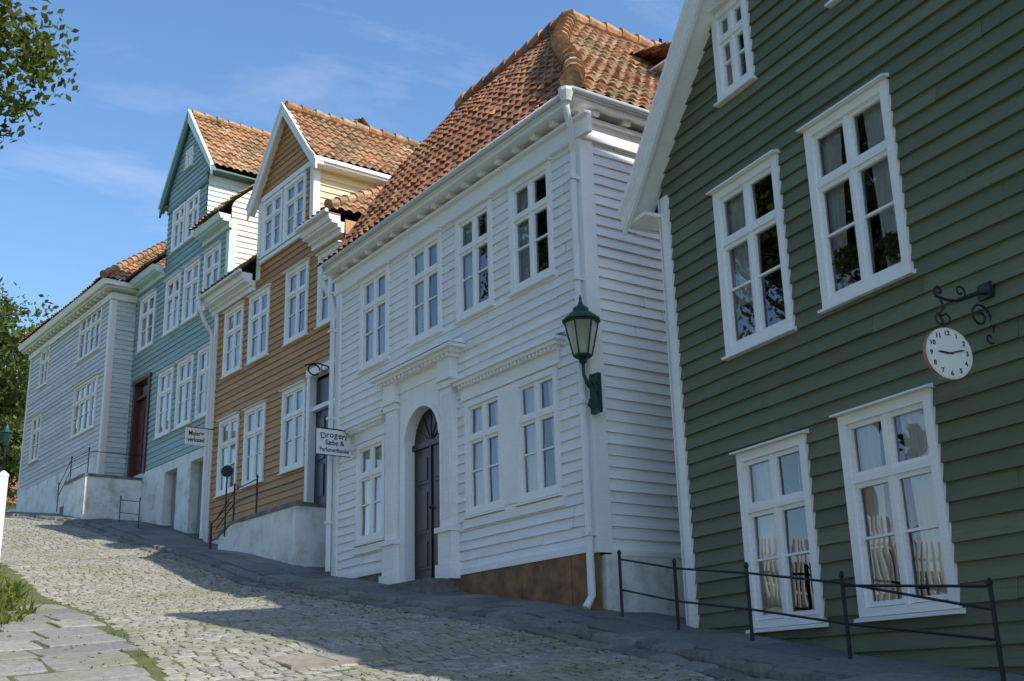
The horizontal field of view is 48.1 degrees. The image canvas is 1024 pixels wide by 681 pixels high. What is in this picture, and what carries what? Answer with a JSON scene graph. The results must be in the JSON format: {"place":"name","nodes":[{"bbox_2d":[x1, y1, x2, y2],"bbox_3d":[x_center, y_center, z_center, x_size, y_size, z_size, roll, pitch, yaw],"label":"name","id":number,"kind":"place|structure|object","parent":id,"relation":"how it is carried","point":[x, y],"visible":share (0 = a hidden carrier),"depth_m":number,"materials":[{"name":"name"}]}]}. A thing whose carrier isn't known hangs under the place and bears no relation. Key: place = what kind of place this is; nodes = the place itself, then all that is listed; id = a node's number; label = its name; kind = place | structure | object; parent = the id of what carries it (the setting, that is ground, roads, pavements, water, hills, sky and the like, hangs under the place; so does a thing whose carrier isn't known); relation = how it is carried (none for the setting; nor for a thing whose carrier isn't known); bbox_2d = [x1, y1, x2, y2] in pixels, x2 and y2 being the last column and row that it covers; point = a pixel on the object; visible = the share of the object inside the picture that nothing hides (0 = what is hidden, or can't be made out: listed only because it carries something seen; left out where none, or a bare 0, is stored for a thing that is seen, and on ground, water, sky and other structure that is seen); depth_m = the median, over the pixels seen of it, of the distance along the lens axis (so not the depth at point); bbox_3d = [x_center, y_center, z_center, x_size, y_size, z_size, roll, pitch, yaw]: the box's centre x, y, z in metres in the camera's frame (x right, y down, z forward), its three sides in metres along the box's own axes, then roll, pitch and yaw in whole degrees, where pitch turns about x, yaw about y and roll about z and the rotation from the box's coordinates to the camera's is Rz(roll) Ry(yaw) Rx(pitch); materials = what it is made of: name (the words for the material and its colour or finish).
{"place":"outdoors","nodes":[
{"label":"outdoors","id":0,"kind":"place"},
{"bbox_2d":[5,477,17,511],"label":"house","id":1,"kind":"structure","parent":0,"point":[12,508],"depth_m":50.49,"materials":[{"name":"paint"}]},
{"bbox_2d":[0,604,155,680],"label":"flagstone path","id":2,"kind":"structure","parent":0,"point":[95,641],"depth_m":10.05,"materials":[{"name":"grey stone"}]},
{"bbox_2d":[8,552,758,680],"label":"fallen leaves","id":3,"kind":"object","parent":2,"relation":"on","point":[361,617],"visible":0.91,"depth_m":12.36,"materials":[{"name":"plant"}]},
{"bbox_2d":[0,0,683,446],"label":"sky","id":4,"kind":"structure","parent":0,"point":[80,193],"materials":[{"name":"blue"}]},
{"bbox_2d":[0,517,751,680],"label":"cobbled street","id":5,"kind":"structure","parent":0,"point":[413,643],"depth_m":11.40,"materials":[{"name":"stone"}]},
{"bbox_2d":[270,650,382,670],"bbox_3d":[-1.620,2.736,9.818,0.840,0.055,0.600,4,-9,-34],"label":"drain cover","id":6,"kind":"object","parent":5,"relation":"on","point":[295,662],"visible":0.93,"depth_m":9.69,"materials":[{"name":"stone"}]},
{"bbox_2d":[4,512,1023,680],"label":"pavement","id":7,"kind":"structure","parent":0,"point":[726,655],"depth_m":11.65,"materials":[{"name":"stone"}]},
{"bbox_2d":[0,425,12,471],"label":"street lamp","id":8,"kind":"object","parent":7,"relation":"on","point":[6,433],"visible":0.74,"depth_m":38.66,"materials":[{"name":"green metal"}]},
{"bbox_2d":[59,473,141,520],"bbox_3d":[-10.700,4.502,29.470,1.480,1.710,2.440,11,-21,-36],"label":"entrance stair","id":9,"kind":"object","parent":7,"relation":"on","point":[91,496],"visible":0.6,"depth_m":28.66,"materials":[{"name":"paint"}]},
{"bbox_2d":[56,447,138,511],"bbox_3d":[-10.763,3.673,29.732,1.304,1.330,2.298,12,-21,-37],"label":"iron railing","id":10,"kind":"object","parent":9,"relation":"on","point":[79,466],"visible":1,"depth_m":29.55,"materials":[{"name":"black metal"}]},
{"bbox_2d":[119,496,140,528],"bbox_3d":[-9.039,4.119,27.089,0.048,1.110,1.348,11,-21,-36],"label":"iron railing","id":11,"kind":"object","parent":7,"relation":"on","point":[130,513],"visible":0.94,"depth_m":26.96,"materials":[{"name":"black metal"}]},
{"bbox_2d":[209,502,230,548],"bbox_3d":[-5.583,3.806,21.917,0.688,1.360,0.051,-16,-22,40],"label":"iron railing","id":12,"kind":"object","parent":7,"relation":"on","point":[210,539],"visible":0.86,"depth_m":22.12,"materials":[{"name":"black metal"}]},
{"bbox_2d":[221,465,232,536],"bbox_3d":[-5.457,3.057,21.880,0.230,1.365,0.039,-1,-17,-3],"label":"round sign","id":13,"kind":"object","parent":12,"relation":"attached to","point":[226,471],"visible":1,"depth_m":22.00,"materials":[{"name":"black metal"}]},
{"bbox_2d":[217,501,331,566],"bbox_3d":[-4.256,4.068,20.853,1.030,1.770,3.270,11,-21,-36],"label":"entrance stair","id":14,"kind":"object","parent":7,"relation":"on","point":[293,533],"visible":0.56,"depth_m":19.82,"materials":[{"name":"paint"}]},
{"bbox_2d":[216,475,294,528],"bbox_3d":[-4.758,2.909,21.140,0.051,0.840,3.256,11,-21,-36],"label":"iron railing","id":15,"kind":"object","parent":14,"relation":"on","point":[256,493],"visible":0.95,"depth_m":21.47,"materials":[{"name":"black metal"}]},
{"bbox_2d":[617,550,1005,680],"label":"iron railing","id":16,"kind":"object","parent":7,"relation":"on","point":[847,624],"visible":0.93,"depth_m":9.17,"materials":[{"name":"black metal"}]},
{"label":"ground","id":17,"kind":"structure","parent":0,"visible":0},
{"bbox_2d":[0,471,8,554],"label":"picket fence","id":18,"kind":"object","parent":17,"relation":"on","point":[4,475],"visible":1,"depth_m":18.68,"materials":[{"name":"white paint"}]},
{"bbox_2d":[0,566,44,627],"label":"verge grass","id":19,"kind":"structure","parent":17,"relation":"on","point":[10,594],"depth_m":13.81,"materials":[{"name":"green plant"}]},
{"bbox_2d":[0,277,58,511],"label":"tree","id":20,"kind":"object","parent":17,"relation":"on","point":[13,394],"visible":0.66,"depth_m":43.93,"materials":[{"name":"green plant"}]},
{"bbox_2d":[0,0,79,148],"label":"tree","id":21,"kind":"object","parent":17,"relation":"on","point":[23,41],"visible":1,"depth_m":20.34,"materials":[{"name":"green plant"}]},
{"bbox_2d":[16,239,187,513],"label":"grey house","id":22,"kind":"structure","parent":17,"relation":"on","point":[79,348],"depth_m":32.46,"materials":[{"name":"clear wood"}]},
{"bbox_2d":[26,411,42,464],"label":"window","id":23,"kind":"structure","parent":22,"relation":"in","point":[33,449],"depth_m":35.02,"materials":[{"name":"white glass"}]},
{"bbox_2d":[36,344,50,389],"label":"window","id":24,"kind":"structure","parent":22,"relation":"in","point":[45,357],"depth_m":35.48,"materials":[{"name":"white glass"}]},
{"bbox_2d":[68,373,98,440],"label":"window","id":25,"kind":"structure","parent":22,"relation":"in","point":[81,402],"depth_m":31.84,"materials":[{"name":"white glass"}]},
{"bbox_2d":[75,302,102,363],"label":"window","id":26,"kind":"structure","parent":22,"relation":"in","point":[82,331],"depth_m":32.41,"materials":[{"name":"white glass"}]},
{"bbox_2d":[122,109,367,533],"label":"blue green house","id":27,"kind":"structure","parent":17,"relation":"on","point":[212,233],"depth_m":29.10,"materials":[{"name":"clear wood"}]},
{"bbox_2d":[127,372,152,476],"bbox_3d":[-9.685,2.304,30.004,0.220,2.750,1.260,11,-21,-36],"label":"door","id":28,"kind":"structure","parent":27,"relation":"in","point":[142,386],"depth_m":30.19,"materials":[{"name":"red paint"}]},
{"bbox_2d":[135,288,156,354],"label":"window","id":29,"kind":"structure","parent":27,"relation":"in","point":[145,302],"depth_m":30.95,"materials":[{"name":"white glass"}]},
{"bbox_2d":[153,364,174,440],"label":"window","id":30,"kind":"structure","parent":27,"relation":"in","point":[167,373],"depth_m":28.93,"materials":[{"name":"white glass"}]},
{"bbox_2d":[161,269,182,337],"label":"window","id":31,"kind":"structure","parent":27,"relation":"in","point":[174,281],"depth_m":29.60,"materials":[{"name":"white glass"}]},
{"bbox_2d":[170,472,176,526],"bbox_3d":[-8.040,4.175,27.620,0.055,2.100,0.800,11,-21,-36],"label":"basement door","id":32,"kind":"structure","parent":27,"relation":"in","point":[175,474],"depth_m":27.91,"materials":[{"name":"grey paint"}]},
{"bbox_2d":[168,201,185,254],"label":"window","id":33,"kind":"structure","parent":27,"relation":"in","point":[179,211],"depth_m":30.11,"materials":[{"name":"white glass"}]},
{"bbox_2d":[172,352,194,431],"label":"window","id":34,"kind":"structure","parent":27,"relation":"in","point":[184,361],"depth_m":28.00,"materials":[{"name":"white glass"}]},
{"bbox_2d":[183,145,194,171],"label":"window","id":35,"kind":"structure","parent":27,"relation":"in","point":[189,162],"depth_m":30.21,"materials":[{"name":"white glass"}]},
{"bbox_2d":[179,256,201,325],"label":"window","id":36,"kind":"structure","parent":27,"relation":"in","point":[190,280],"depth_m":28.73,"materials":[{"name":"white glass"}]},
{"bbox_2d":[182,189,200,244],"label":"window","id":37,"kind":"structure","parent":27,"relation":"in","point":[189,212],"depth_m":29.47,"materials":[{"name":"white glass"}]},
{"bbox_2d":[196,462,202,533],"bbox_3d":[-7.059,3.783,26.419,0.055,2.100,0.800,11,-21,-36],"label":"basement door","id":38,"kind":"structure","parent":27,"relation":"in","point":[201,463],"depth_m":26.67,"materials":[{"name":"grey paint"}]},
{"bbox_2d":[192,342,209,421],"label":"window","id":39,"kind":"structure","parent":27,"relation":"in","point":[203,352],"depth_m":27.18,"materials":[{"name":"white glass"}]},
{"bbox_2d":[201,240,222,312],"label":"window","id":40,"kind":"structure","parent":27,"relation":"in","point":[210,265],"depth_m":27.85,"materials":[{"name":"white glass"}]},
{"bbox_2d":[195,100,421,543],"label":"ochre house","id":41,"kind":"structure","parent":17,"relation":"on","point":[322,178],"depth_m":23.97,"materials":[{"name":"orange wood"}]},
{"bbox_2d":[185,426,213,445],"bbox_3d":[-6.880,2.119,25.296,0.660,0.400,0.028,11,-21,-35],"label":"hanging sign","id":42,"kind":"object","parent":41,"relation":"attached to","point":[196,436],"visible":1,"depth_m":25.23,"materials":[{"name":"white wood"}]},
{"bbox_2d":[213,411,240,498],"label":"window","id":43,"kind":"structure","parent":41,"relation":"in","point":[230,423],"depth_m":24.77,"materials":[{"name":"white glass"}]},
{"bbox_2d":[220,300,245,379],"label":"window","id":44,"kind":"structure","parent":41,"relation":"in","point":[233,329],"depth_m":25.50,"materials":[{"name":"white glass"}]},
{"bbox_2d":[239,399,266,489],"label":"window","id":45,"kind":"structure","parent":41,"relation":"in","point":[257,411],"depth_m":23.76,"materials":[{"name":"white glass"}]},
{"bbox_2d":[244,283,271,366],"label":"window","id":46,"kind":"structure","parent":41,"relation":"in","point":[256,311],"depth_m":24.52,"materials":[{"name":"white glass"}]},
{"bbox_2d":[258,188,283,259],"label":"window","id":47,"kind":"structure","parent":41,"relation":"in","point":[268,245],"depth_m":24.77,"materials":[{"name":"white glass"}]},
{"bbox_2d":[277,379,306,475],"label":"window","id":48,"kind":"structure","parent":41,"relation":"in","point":[292,443],"depth_m":22.42,"materials":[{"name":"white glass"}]},
{"bbox_2d":[280,170,306,244],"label":"window","id":49,"kind":"structure","parent":41,"relation":"in","point":[291,199],"depth_m":23.99,"materials":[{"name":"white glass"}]},
{"bbox_2d":[281,257,310,347],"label":"window","id":50,"kind":"structure","parent":41,"relation":"in","point":[292,334],"depth_m":23.20,"materials":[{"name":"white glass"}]},
{"bbox_2d":[304,362,334,375],"bbox_3d":[-3.555,0.538,21.184,0.626,0.268,0.028,11,-21,-36],"label":"iron door emblem","id":51,"kind":"object","parent":41,"relation":"attached to","point":[314,364],"visible":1,"depth_m":21.14,"materials":[{"name":"black metal"}]},
{"bbox_2d":[304,359,334,503],"bbox_3d":[-3.479,1.877,21.281,0.210,2.970,1.220,11,-21,-36],"label":"door","id":52,"kind":"structure","parent":41,"relation":"in","point":[317,394],"depth_m":21.60,"materials":[{"name":"white paint"}]},
{"bbox_2d":[314,240,341,329],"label":"window","id":53,"kind":"structure","parent":41,"relation":"in","point":[323,309],"depth_m":22.19,"materials":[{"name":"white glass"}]},
{"bbox_2d":[317,9,808,617],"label":"white house","id":54,"kind":"structure","parent":17,"relation":"on","point":[491,455],"depth_m":15.03,"materials":[{"name":"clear wood"}]},
{"bbox_2d":[315,427,350,457],"bbox_3d":[-2.794,1.606,18.090,0.660,0.432,0.030,11,-21,-36],"label":"hanging sign","id":55,"kind":"object","parent":54,"relation":"attached to","point":[332,442],"visible":1,"depth_m":18.06,"materials":[{"name":"white wood"}]},
{"bbox_2d":[352,434,385,547],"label":"window","id":56,"kind":"structure","parent":54,"relation":"in","point":[373,507],"depth_m":17.52,"materials":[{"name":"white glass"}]},
{"bbox_2d":[356,261,390,373],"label":"window","id":57,"kind":"structure","parent":54,"relation":"in","point":[371,280],"depth_m":18.27,"materials":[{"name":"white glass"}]},
{"bbox_2d":[404,228,443,348],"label":"window","id":58,"kind":"structure","parent":54,"relation":"in","point":[419,306],"depth_m":17.01,"materials":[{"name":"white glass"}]},
{"bbox_2d":[412,408,439,579],"bbox_3d":[-1.149,2.156,16.098,0.130,2.700,1.040,10,-20,-33],"label":"door","id":59,"kind":"structure","parent":54,"relation":"in","point":[425,449],"depth_m":16.19,"materials":[{"name":"brown paint"}]},
{"bbox_2d":[450,195,494,324],"bbox_3d":[-0.508,-1.101,15.831,0.203,1.600,0.980,10,-20,-33],"label":"window","id":60,"kind":"structure","parent":54,"relation":"in","point":[468,242],"depth_m":15.93,"materials":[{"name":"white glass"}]},
{"bbox_2d":[462,388,506,519],"bbox_3d":[-0.331,1.483,14.906,0.178,1.570,0.960,10,-20,-33],"label":"window","id":61,"kind":"structure","parent":54,"relation":"in","point":[483,433],"depth_m":15.00,"materials":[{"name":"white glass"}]},
{"bbox_2d":[483,280,488,299],"bbox_3d":[-0.311,-0.681,15.525,0.074,0.349,0.303,10,-20,-33],"label":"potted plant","id":62,"kind":"object","parent":54,"relation":"on","point":[486,291],"visible":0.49,"depth_m":15.57,"materials":[{"name":"green plant"}]},
{"bbox_2d":[503,157,558,297],"bbox_3d":[0.257,-1.446,14.748,0.202,1.610,1.000,10,-20,-33],"label":"window","id":63,"kind":"structure","parent":54,"relation":"in","point":[523,209],"depth_m":14.85,"materials":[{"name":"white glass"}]},
{"bbox_2d":[513,366,563,506],"bbox_3d":[0.339,1.177,13.958,0.177,1.570,0.960,10,-20,-33],"label":"window","id":64,"kind":"structure","parent":54,"relation":"in","point":[535,416],"depth_m":14.04,"materials":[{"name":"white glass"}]},
{"bbox_2d":[538,249,548,271],"bbox_3d":[0.382,-0.994,14.538,0.062,0.337,0.311,10,-20,-33],"label":"potted plant","id":65,"kind":"object","parent":54,"relation":"on","point":[542,259],"visible":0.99,"depth_m":14.52,"materials":[{"name":"green plant"}]},
{"bbox_2d":[562,295,602,414],"bbox_3d":[0.804,0.125,13.069,0.450,1.380,0.450,10,-20,-33],"label":"wall lantern","id":66,"kind":"object","parent":54,"relation":"attached to","point":[580,321],"depth_m":13.01,"materials":[{"name":"green metal"}]},
{"bbox_2d":[617,0,1023,674],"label":"green house","id":67,"kind":"structure","parent":17,"relation":"on","point":[787,148],"depth_m":10.10,"materials":[{"name":"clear wood"}]},
{"bbox_2d":[709,0,758,107],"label":"window","id":68,"kind":"structure","parent":67,"relation":"in","point":[726,29],"depth_m":12.05,"materials":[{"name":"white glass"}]},
{"bbox_2d":[734,302,754,336],"bbox_3d":[2.335,-0.193,11.403,0.068,0.379,0.334,10,-20,-33],"label":"potted plant","id":69,"kind":"object","parent":67,"relation":"on","point":[746,313],"visible":0.89,"depth_m":11.42,"materials":[{"name":"green plant"}]},
{"bbox_2d":[706,149,798,360],"bbox_3d":[2.383,-0.828,11.331,0.203,1.850,1.110,7,-19,-25],"label":"window","id":70,"kind":"structure","parent":67,"relation":"in","point":[737,228],"depth_m":11.46,"materials":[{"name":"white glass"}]},
{"bbox_2d":[767,291,784,321],"bbox_3d":[2.556,-0.317,10.961,0.062,0.347,0.312,10,-20,-33],"label":"potted plant","id":71,"kind":"object","parent":67,"relation":"on","point":[777,300],"visible":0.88,"depth_m":10.98,"materials":[{"name":"green plant"}]},
{"bbox_2d":[729,428,828,633],"bbox_3d":[2.460,1.764,10.527,0.203,1.740,1.080,7,-19,-25],"label":"window","id":72,"kind":"structure","parent":67,"relation":"in","point":[764,504],"depth_m":10.64,"materials":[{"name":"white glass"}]},
{"bbox_2d":[824,0,841,8],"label":"window","id":73,"kind":"structure","parent":67,"relation":"in","point":[830,4],"depth_m":10.57,"materials":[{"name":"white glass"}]},
{"bbox_2d":[832,241,859,284],"bbox_3d":[2.980,-0.655,10.136,0.079,0.413,0.375,10,-20,-33],"label":"potted plant","id":74,"kind":"object","parent":67,"relation":"on","point":[848,273],"visible":0.88,"depth_m":10.15,"materials":[{"name":"green plant"}]},
{"bbox_2d":[796,72,915,313],"bbox_3d":[3.023,-1.267,10.064,0.202,1.840,1.140,7,-19,-25],"label":"window","id":75,"kind":"structure","parent":67,"relation":"in","point":[873,99],"depth_m":10.09,"materials":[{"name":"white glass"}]},
{"bbox_2d":[875,231,899,266],"bbox_3d":[3.205,-0.763,9.678,0.066,0.341,0.306,10,-20,-33],"label":"potted plant","id":76,"kind":"object","parent":67,"relation":"on","point":[888,240],"visible":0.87,"depth_m":9.69,"materials":[{"name":"green plant"}]},
{"bbox_2d":[829,382,967,622],"bbox_3d":[3.105,1.327,9.251,0.203,1.780,1.130,7,-19,-25],"label":"window","id":77,"kind":"structure","parent":67,"relation":"in","point":[915,408],"depth_m":9.27,"materials":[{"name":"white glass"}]},
{"bbox_2d":[923,281,994,380],"bbox_3d":[3.280,-0.073,8.415,0.729,0.797,0.146,5,-18,-22],"label":"hanging clock","id":78,"kind":"object","parent":67,"relation":"attached to","point":[947,354],"visible":1,"depth_m":8.28,"materials":[{"name":"white metal"}]}
]}

